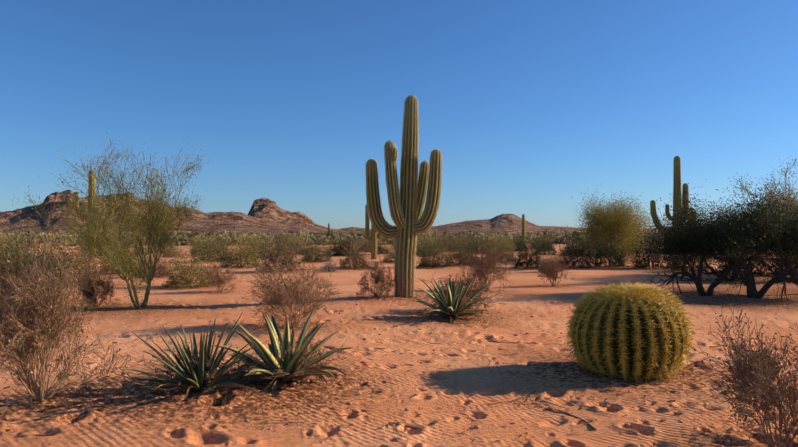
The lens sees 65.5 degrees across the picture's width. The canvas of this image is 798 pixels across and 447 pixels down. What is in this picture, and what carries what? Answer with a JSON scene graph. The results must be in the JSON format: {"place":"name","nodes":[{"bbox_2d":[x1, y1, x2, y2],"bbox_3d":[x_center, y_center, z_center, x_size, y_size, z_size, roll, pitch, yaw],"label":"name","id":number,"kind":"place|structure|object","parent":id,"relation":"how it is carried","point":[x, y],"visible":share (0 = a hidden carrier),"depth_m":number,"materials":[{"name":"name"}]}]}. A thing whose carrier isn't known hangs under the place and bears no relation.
{"place":"outdoors","nodes":[
{"label":"outdoors","id":0,"kind":"place"},
{"bbox_2d":[0,189,320,235],"bbox_3d":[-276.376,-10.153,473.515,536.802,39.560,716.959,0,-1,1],"label":"mountain","id":1,"kind":"structure","parent":0,"point":[231,221],"depth_m":384.05,"materials":[{"name":"brown stone"}]},
{"bbox_2d":[248,198,370,232],"bbox_3d":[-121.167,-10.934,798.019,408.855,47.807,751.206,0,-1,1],"label":"rocky hill","id":2,"kind":"structure","parent":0,"point":[266,209],"depth_m":767.44,"materials":[{"name":"brown stone"}]},
{"bbox_2d":[0,242,797,446],"bbox_3d":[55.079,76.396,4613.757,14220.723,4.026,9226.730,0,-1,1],"label":"ground","id":3,"kind":"structure","parent":0,"point":[454,415],"depth_m":5.67,"materials":[{"name":"orange sand"}]},
{"bbox_2d":[0,236,30,258],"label":"shrub","id":4,"kind":"object","parent":3,"relation":"on","point":[8,246],"visible":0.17,"depth_m":30.71,"materials":[{"name":"green plant"}]},
{"bbox_2d":[1,231,29,248],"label":"shrub","id":5,"kind":"object","parent":3,"relation":"on","point":[16,239],"visible":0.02,"depth_m":42.39,"materials":[{"name":"green plant"}]},
{"bbox_2d":[0,229,44,274],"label":"shrub","id":6,"kind":"object","parent":3,"relation":"on","point":[4,261],"visible":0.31,"depth_m":20.97,"materials":[{"name":"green plant"}]},
{"bbox_2d":[0,246,60,317],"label":"dry shrub","id":7,"kind":"object","parent":3,"relation":"on","point":[3,281],"visible":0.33,"depth_m":10.78,"materials":[{"name":"brown plant"}]},
{"bbox_2d":[0,213,94,303],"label":"shrub","id":8,"kind":"object","parent":3,"relation":"on","point":[37,256],"visible":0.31,"depth_m":12.43,"materials":[{"name":"brown plant"}]},
{"bbox_2d":[27,238,97,270],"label":"shrub","id":9,"kind":"object","parent":3,"relation":"on","point":[56,254],"visible":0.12,"depth_m":24.32,"materials":[{"name":"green plant"}]},
{"bbox_2d":[0,214,135,402],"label":"dry shrub","id":10,"kind":"object","parent":3,"relation":"on","point":[34,319],"visible":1,"depth_m":4.63,"materials":[{"name":"brown plant"}]},
{"bbox_2d":[46,236,112,285],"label":"shrub","id":11,"kind":"object","parent":3,"relation":"on","point":[87,264],"visible":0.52,"depth_m":16.97,"materials":[{"name":"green plant"}]},
{"bbox_2d":[73,172,113,260],"bbox_3d":[-14.878,-0.278,30.224,1.931,4.550,0.407,0,-1,1],"label":"saguaro","id":12,"kind":"object","parent":3,"relation":"on","point":[90,193],"visible":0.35,"depth_m":30.13,"materials":[{"name":"green plant"}]},
{"bbox_2d":[68,260,121,308],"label":"dry shrub","id":13,"kind":"object","parent":3,"relation":"on","point":[92,292],"visible":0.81,"depth_m":11.84,"materials":[{"name":"brown plant"}]},
{"bbox_2d":[12,140,207,315],"bbox_3d":[-4.992,-0.042,11.818,2.885,3.405,4.266,0,-1,14],"label":"palo verde tree","id":14,"kind":"object","parent":3,"relation":"on","point":[160,219],"visible":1,"depth_m":11.50,"materials":[{"name":"green plant"}]},
{"bbox_2d":[90,239,145,273],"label":"shrub","id":15,"kind":"object","parent":3,"relation":"on","point":[108,266],"visible":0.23,"depth_m":22.36,"materials":[{"name":"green plant"}]},
{"bbox_2d":[131,243,149,254],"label":"shrub","id":16,"kind":"object","parent":3,"relation":"on","point":[138,251],"visible":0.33,"depth_m":41.18,"materials":[{"name":"green plant"}]},
{"bbox_2d":[127,248,180,276],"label":"shrub","id":17,"kind":"object","parent":3,"relation":"on","point":[159,268],"visible":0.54,"depth_m":20.20,"materials":[{"name":"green plant"}]},
{"bbox_2d":[20,418,303,436],"bbox_3d":[-1.683,1.369,4.614,1.816,0.055,1.191,0,-1,-16],"label":"fallen twig","id":18,"kind":"object","parent":3,"relation":"on","point":[52,434],"visible":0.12,"depth_m":4.04,"materials":[{"name":"brown wood"}]},
{"bbox_2d":[150,233,179,252],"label":"shrub","id":19,"kind":"object","parent":3,"relation":"on","point":[166,244],"visible":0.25,"depth_m":47.21,"materials":[{"name":"green plant"}]},
{"bbox_2d":[158,240,185,256],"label":"shrub","id":20,"kind":"object","parent":3,"relation":"on","point":[173,252],"visible":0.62,"depth_m":36.54,"materials":[{"name":"green plant"}]},
{"bbox_2d":[153,241,228,287],"bbox_3d":[-5.548,0.991,16.523,1.914,1.484,2.275,1,-1,-31],"label":"shrub","id":21,"kind":"object","parent":3,"relation":"on","point":[182,275],"visible":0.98,"depth_m":16.42,"materials":[{"name":"green plant"}]},
{"bbox_2d":[124,312,264,396],"bbox_3d":[-1.591,1.072,4.962,1.025,0.675,1.071,0,-1,1],"label":"agave","id":22,"kind":"object","parent":3,"relation":"on","point":[199,381],"visible":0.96,"depth_m":4.89,"materials":[{"name":"green plant"}]},
{"bbox_2d":[111,340,278,402],"bbox_3d":[-1.669,1.272,5.077,1.250,0.640,1.066,0,-1,-22],"label":"agave brush","id":23,"kind":"object","parent":3,"relation":"on","point":[193,366],"visible":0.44,"depth_m":4.87,"materials":[{"name":"plant"}]},
{"bbox_2d":[190,235,205,246],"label":"shrub","id":24,"kind":"object","parent":3,"relation":"on","point":[198,241],"visible":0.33,"depth_m":65.74,"materials":[{"name":"green plant"}]},
{"bbox_2d":[185,227,229,254],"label":"shrub","id":25,"kind":"object","parent":3,"relation":"on","point":[199,244],"visible":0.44,"depth_m":40.13,"materials":[{"name":"green plant"}]},
{"bbox_2d":[186,234,235,260],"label":"shrub","id":26,"kind":"object","parent":3,"relation":"on","point":[213,250],"visible":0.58,"depth_m":30.70,"materials":[{"name":"green plant"}]},
{"bbox_2d":[201,259,247,292],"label":"dry shrub","id":27,"kind":"object","parent":3,"relation":"on","point":[217,280],"visible":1,"depth_m":14.81,"materials":[{"name":"brown plant"}]},
{"bbox_2d":[212,227,269,266],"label":"shrub","id":28,"kind":"object","parent":3,"relation":"on","point":[241,254],"visible":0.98,"depth_m":25.80,"materials":[{"name":"green plant"}]},
{"bbox_2d":[242,231,274,252],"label":"shrub","id":29,"kind":"object","parent":3,"relation":"on","point":[259,240],"visible":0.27,"depth_m":45.32,"materials":[{"name":"green plant"}]},
{"bbox_2d":[245,235,284,257],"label":"shrub","id":30,"kind":"object","parent":3,"relation":"on","point":[265,250],"visible":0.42,"depth_m":35.15,"materials":[{"name":"green plant"}]},
{"bbox_2d":[250,229,309,271],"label":"shrub","id":31,"kind":"object","parent":3,"relation":"on","point":[288,256],"visible":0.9,"depth_m":22.47,"materials":[{"name":"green plant"}]},
{"bbox_2d":[211,307,351,391],"bbox_3d":[-1.009,1.098,5.329,1.160,0.758,1.035,0,-1,-11],"label":"agave","id":32,"kind":"object","parent":3,"relation":"on","point":[277,345],"visible":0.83,"depth_m":5.24,"materials":[{"name":"green plant"}]},
{"bbox_2d":[270,231,296,251],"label":"shrub","id":33,"kind":"object","parent":3,"relation":"on","point":[281,240],"visible":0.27,"depth_m":47.13,"materials":[{"name":"green plant"}]},
{"bbox_2d":[233,336,342,399],"bbox_3d":[-0.895,1.159,5.298,0.872,0.512,1.093,1,-1,-31],"label":"agave brush","id":34,"kind":"object","parent":3,"relation":"on","point":[303,357],"visible":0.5,"depth_m":5.16,"materials":[{"name":"plant"}]},
{"bbox_2d":[274,235,310,254],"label":"shrub","id":35,"kind":"object","parent":3,"relation":"on","point":[298,252],"visible":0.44,"depth_m":41.82,"materials":[{"name":"green plant"}]},
{"bbox_2d":[242,254,345,327],"bbox_3d":[-1.495,1.028,8.826,1.472,1.194,1.450,0,-1,-1],"label":"dry shrub","id":36,"kind":"object","parent":3,"relation":"on","point":[292,297],"visible":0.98,"depth_m":8.82,"materials":[{"name":"brown plant"}]},
{"bbox_2d":[287,235,315,253],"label":"shrub","id":37,"kind":"object","parent":3,"relation":"on","point":[302,243],"visible":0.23,"depth_m":43.54,"materials":[{"name":"green plant"}]},
{"bbox_2d":[259,413,371,423],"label":"fallen twig","id":38,"kind":"object","parent":3,"relation":"on","point":[326,413],"visible":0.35,"depth_m":4.49,"materials":[{"name":"brown wood"}]},
{"bbox_2d":[300,237,332,261],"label":"shrub","id":39,"kind":"object","parent":3,"relation":"on","point":[316,252],"visible":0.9,"depth_m":29.86,"materials":[{"name":"green plant"}]},
{"bbox_2d":[328,223,332,240],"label":"saguaro","id":40,"kind":"object","parent":3,"relation":"on","point":[329,229],"visible":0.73,"depth_m":95.03,"materials":[{"name":"green plant"}]},
{"bbox_2d":[0,229,663,246],"bbox_3d":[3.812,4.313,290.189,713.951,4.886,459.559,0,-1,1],"label":"scrub","id":41,"kind":"object","parent":3,"relation":"on","point":[323,238],"visible":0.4,"depth_m":88.89,"materials":[{"name":"green plant"}]},
{"bbox_2d":[320,256,344,270],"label":"shrub","id":42,"kind":"object","parent":3,"relation":"on","point":[328,266],"visible":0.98,"depth_m":22.69,"materials":[{"name":"grey plant"}]},
{"bbox_2d":[319,234,365,255],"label":"shrub","id":43,"kind":"object","parent":3,"relation":"on","point":[332,250],"visible":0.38,"depth_m":39.74,"materials":[{"name":"green plant"}]},
{"bbox_2d":[329,233,365,255],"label":"shrub","id":44,"kind":"object","parent":3,"relation":"on","point":[346,244],"visible":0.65,"depth_m":39.62,"materials":[{"name":"green plant"}]},
{"bbox_2d":[331,237,376,268],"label":"shrub","id":45,"kind":"object","parent":3,"relation":"on","point":[355,260],"visible":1,"depth_m":24.58,"materials":[{"name":"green plant"}]},
{"bbox_2d":[358,235,366,249],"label":"shrub","id":46,"kind":"object","parent":3,"relation":"on","point":[362,242],"visible":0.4,"depth_m":53.97,"materials":[{"name":"green plant"}]},
{"bbox_2d":[338,386,392,405],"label":"fallen twig","id":47,"kind":"object","parent":3,"relation":"on","point":[365,393],"visible":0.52,"depth_m":5.04,"materials":[{"name":"brown wood"}]},
{"bbox_2d":[357,237,379,252],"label":"shrub","id":48,"kind":"object","parent":3,"relation":"on","point":[364,246],"visible":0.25,"depth_m":46.66,"materials":[{"name":"green plant"}]},
{"bbox_2d":[365,204,382,258],"bbox_3d":[-1.368,0.488,33.904,0.968,3.100,0.583,0,-1,1],"label":"saguaro","id":49,"kind":"object","parent":3,"relation":"on","point":[373,240],"visible":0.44,"depth_m":33.88,"materials":[{"name":"green plant"}]},
{"bbox_2d":[355,252,395,299],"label":"dry shrub","id":50,"kind":"object","parent":3,"relation":"on","point":[379,278],"visible":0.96,"depth_m":12.64,"materials":[{"name":"brown plant"}]},
{"bbox_2d":[377,240,390,253],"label":"shrub","id":51,"kind":"object","parent":3,"relation":"on","point":[378,246],"visible":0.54,"depth_m":42.51,"materials":[{"name":"green plant"}]},
{"bbox_2d":[377,240,394,261],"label":"shrub","id":52,"kind":"object","parent":3,"relation":"on","point":[391,255],"visible":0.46,"depth_m":29.49,"materials":[{"name":"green plant"}]},
{"bbox_2d":[0,276,796,446],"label":"leaf litter","id":53,"kind":"object","parent":3,"relation":"on","point":[382,445],"visible":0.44,"depth_m":5.07,"materials":[{"name":"brown plant"}]},
{"bbox_2d":[365,94,442,297],"bbox_3d":[0.106,-0.515,12.887,1.602,4.364,0.715,0,-1,-11],"label":"saguaro","id":54,"kind":"object","parent":3,"relation":"on","point":[406,204],"visible":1,"depth_m":12.79,"materials":[{"name":"green plant"}]},
{"bbox_2d":[48,294,795,443],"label":"pebbles","id":55,"kind":"object","parent":3,"relation":"on","point":[478,426],"visible":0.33,"depth_m":5.31,"materials":[{"name":"stone"}]},
{"bbox_2d":[415,236,439,255],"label":"shrub","id":56,"kind":"object","parent":3,"relation":"on","point":[420,246],"visible":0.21,"depth_m":40.17,"materials":[{"name":"green plant"}]},
{"bbox_2d":[416,234,441,250],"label":"shrub","id":57,"kind":"object","parent":3,"relation":"on","point":[425,240],"visible":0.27,"depth_m":48.39,"materials":[{"name":"green plant"}]},
{"bbox_2d":[415,229,453,267],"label":"shrub","id":58,"kind":"object","parent":3,"relation":"on","point":[429,261],"visible":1,"depth_m":25.54,"materials":[{"name":"green plant"}]},
{"bbox_2d":[434,234,459,250],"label":"shrub","id":59,"kind":"object","parent":3,"relation":"on","point":[445,243],"visible":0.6,"depth_m":50.29,"materials":[{"name":"green plant"}]},
{"bbox_2d":[412,277,491,323],"bbox_3d":[0.796,1.193,9.742,1.198,0.784,1.384,0,-1,18],"label":"agave","id":60,"kind":"object","parent":3,"relation":"on","point":[455,298],"visible":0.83,"depth_m":9.66,"materials":[{"name":"green plant"}]},
{"bbox_2d":[443,233,469,249],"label":"shrub","id":61,"kind":"object","parent":3,"relation":"on","point":[458,245],"visible":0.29,"depth_m":51.71,"materials":[{"name":"green plant"}]},
{"bbox_2d":[443,234,472,247],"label":"shrub","id":62,"kind":"object","parent":3,"relation":"on","point":[461,240],"visible":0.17,"depth_m":54.49,"materials":[{"name":"green plant"}]},
{"bbox_2d":[430,291,491,320],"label":"dry shrub","id":63,"kind":"object","parent":3,"relation":"on","point":[472,305],"visible":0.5,"depth_m":9.63,"materials":[{"name":"brown plant"}]},
{"bbox_2d":[423,271,499,310],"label":"dry shrub","id":64,"kind":"object","parent":3,"relation":"on","point":[471,290],"visible":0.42,"depth_m":10.45,"materials":[{"name":"brown plant"}]},
{"bbox_2d":[444,230,483,265],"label":"shrub","id":65,"kind":"object","parent":3,"relation":"on","point":[458,251],"visible":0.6,"depth_m":27.25,"materials":[{"name":"green plant"}]},
{"bbox_2d":[453,232,500,253],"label":"shrub","id":66,"kind":"object","parent":3,"relation":"on","point":[476,247],"visible":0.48,"depth_m":42.99,"materials":[{"name":"green plant"}]},
{"bbox_2d":[454,232,523,291],"bbox_3d":[2.170,1.017,14.783,1.750,1.829,1.792,0,-1,24],"label":"dry shrub","id":67,"kind":"object","parent":3,"relation":"on","point":[489,263],"visible":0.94,"depth_m":14.78,"materials":[{"name":"brown plant"}]},
{"bbox_2d":[479,237,504,253],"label":"shrub","id":68,"kind":"object","parent":3,"relation":"on","point":[492,245],"visible":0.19,"depth_m":43.10,"materials":[{"name":"green plant"}]},
{"bbox_2d":[477,229,525,261],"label":"shrub","id":69,"kind":"object","parent":3,"relation":"on","point":[508,257],"visible":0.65,"depth_m":30.78,"materials":[{"name":"green plant"}]},
{"bbox_2d":[498,231,525,246],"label":"shrub","id":70,"kind":"object","parent":3,"relation":"on","point":[513,242],"visible":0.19,"depth_m":52.77,"materials":[{"name":"green plant"}]},
{"bbox_2d":[490,391,538,407],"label":"fallen twig","id":71,"kind":"object","parent":3,"relation":"on","point":[529,394],"visible":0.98,"depth_m":4.99,"materials":[{"name":"brown wood"}]},
{"bbox_2d":[487,340,551,345],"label":"fallen twig","id":72,"kind":"object","parent":3,"relation":"on","point":[509,341],"visible":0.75,"depth_m":7.71,"materials":[{"name":"brown wood"}]},
{"bbox_2d":[514,237,531,251],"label":"shrub","id":73,"kind":"object","parent":3,"relation":"on","point":[517,246],"visible":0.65,"depth_m":50.34,"materials":[{"name":"green plant"}]},
{"bbox_2d":[522,214,524,241],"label":"saguaro","id":74,"kind":"object","parent":3,"relation":"on","point":[523,224],"visible":0.71,"depth_m":61.70,"materials":[{"name":"green plant"}]},
{"bbox_2d":[502,233,550,267],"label":"shrub","id":75,"kind":"object","parent":3,"relation":"on","point":[522,258],"visible":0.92,"depth_m":24.69,"materials":[{"name":"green plant"}]},
{"bbox_2d":[526,232,552,247],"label":"shrub","id":76,"kind":"object","parent":3,"relation":"on","point":[535,242],"visible":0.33,"depth_m":57.19,"materials":[{"name":"green plant"}]},
{"bbox_2d":[530,250,560,270],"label":"shrub","id":77,"kind":"object","parent":3,"relation":"on","point":[547,257],"visible":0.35,"depth_m":21.91,"materials":[{"name":"brown plant"}]},
{"bbox_2d":[534,233,560,254],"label":"shrub","id":78,"kind":"object","parent":3,"relation":"on","point":[547,245],"visible":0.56,"depth_m":40.39,"materials":[{"name":"green plant"}]},
{"bbox_2d":[513,396,595,429],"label":"fallen twig","id":79,"kind":"object","parent":3,"relation":"on","point":[568,414],"visible":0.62,"depth_m":4.71,"materials":[{"name":"brown wood"}]},
{"bbox_2d":[536,254,573,286],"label":"dry shrub","id":80,"kind":"object","parent":3,"relation":"on","point":[549,271],"visible":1,"depth_m":16.45,"materials":[{"name":"brown plant"}]},
{"bbox_2d":[549,224,605,268],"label":"shrub","id":81,"kind":"object","parent":3,"relation":"on","point":[572,254],"visible":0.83,"depth_m":24.60,"materials":[{"name":"green plant"}]},
{"bbox_2d":[576,232,592,254],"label":"shrub","id":82,"kind":"object","parent":3,"relation":"on","point":[585,246],"visible":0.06,"depth_m":40.58,"materials":[{"name":"green plant"}]},
{"bbox_2d":[586,226,629,266],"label":"shrub","id":83,"kind":"object","parent":3,"relation":"on","point":[619,259],"visible":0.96,"depth_m":25.38,"materials":[{"name":"green plant"}]},
{"bbox_2d":[571,185,666,262],"bbox_3d":[10.662,0.318,30.414,4.485,4.247,6.286,-1,-1,34],"label":"palo verde tree","id":84,"kind":"object","parent":3,"relation":"on","point":[621,219],"visible":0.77,"depth_m":29.24,"materials":[{"name":"green plant"}]},
{"bbox_2d":[564,281,698,382],"bbox_3d":[2.222,1.058,6.013,1.266,1.014,1.228,-4,3,-16],"label":"barrel cactus","id":85,"kind":"object","parent":3,"relation":"on","point":[637,332],"visible":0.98,"depth_m":5.66,"materials":[{"name":"green plant"}]},
{"bbox_2d":[635,233,657,251],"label":"shrub","id":86,"kind":"object","parent":3,"relation":"on","point":[646,243],"visible":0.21,"depth_m":44.07,"materials":[{"name":"green plant"}]},
{"bbox_2d":[628,227,679,268],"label":"shrub","id":87,"kind":"object","parent":3,"relation":"on","point":[648,260],"visible":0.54,"depth_m":24.55,"materials":[{"name":"green plant"}]},
{"bbox_2d":[650,156,694,266],"bbox_3d":[11.102,-0.428,25.215,1.757,4.650,0.498,0,-1,1],"label":"saguaro","id":88,"kind":"object","parent":3,"relation":"on","point":[683,190],"visible":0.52,"depth_m":25.16,"materials":[{"name":"green plant"}]},
{"bbox_2d":[664,240,717,271],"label":"shrub","id":89,"kind":"object","parent":3,"relation":"on","point":[678,268],"visible":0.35,"depth_m":22.77,"materials":[{"name":"green plant"}]},
{"bbox_2d":[632,183,784,295],"bbox_3d":[7.122,0.601,13.956,3.148,3.110,3.558,0,-1,-17],"label":"mesquite tree","id":90,"kind":"object","parent":3,"relation":"on","point":[671,243],"visible":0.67,"depth_m":13.88,"materials":[{"name":"green plant"}]},
{"bbox_2d":[671,196,784,281],"bbox_3d":[9.835,0.925,18.676,3.962,3.723,2.961,0,-1,0],"label":"mesquite tree","id":91,"kind":"object","parent":3,"relation":"on","point":[733,271],"visible":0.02,"depth_m":18.16,"materials":[{"name":"green plant"}]},
{"bbox_2d":[670,171,797,300],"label":"mesquite tree","id":92,"kind":"object","parent":3,"relation":"on","point":[759,216],"visible":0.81,"depth_m":13.42,"materials":[{"name":"green plant"}]},
{"bbox_2d":[687,302,797,446],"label":"dry shrub","id":93,"kind":"object","parent":3,"relation":"on","point":[758,378],"visible":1,"depth_m":3.74,"materials":[{"name":"brown plant"}]},
{"bbox_2d":[688,157,797,275],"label":"tree","id":94,"kind":"object","parent":3,"relation":"on","point":[787,195],"visible":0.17,"depth_m":20.70,"materials":[{"name":"green plant"}]},
{"bbox_2d":[714,255,772,273],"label":"shrub","id":95,"kind":"object","parent":3,"relation":"on","point":[757,262],"visible":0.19,"depth_m":21.36,"materials":[{"name":"green plant"}]},
{"bbox_2d":[743,176,797,295],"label":"mesquite tree","id":96,"kind":"object","parent":3,"relation":"on","point":[790,240],"visible":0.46,"depth_m":14.03,"materials":[{"name":"green plant"}]},
{"bbox_2d":[755,251,797,274],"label":"shrub","id":97,"kind":"object","parent":3,"relation":"on","point":[774,267],"visible":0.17,"depth_m":21.14,"materials":[{"name":"green plant"}]},
{"bbox_2d":[758,204,797,275],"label":"mesquite tree","id":98,"kind":"object","parent":3,"relation":"on","point":[778,261],"visible":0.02,"depth_m":19.29,"materials":[{"name":"green plant"}]},
{"bbox_2d":[0,0,797,228],"label":"sky","id":99,"kind":"structure","parent":0,"point":[526,105],"materials":[{"name":"blue"}]},
{"bbox_2d":[423,214,657,234],"bbox_3d":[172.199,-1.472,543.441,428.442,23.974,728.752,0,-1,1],"label":"mountain","id":100,"kind":"structure","parent":0,"point":[508,223],"depth_m":474.76,"materials":[{"name":"brown stone"}]}
]}

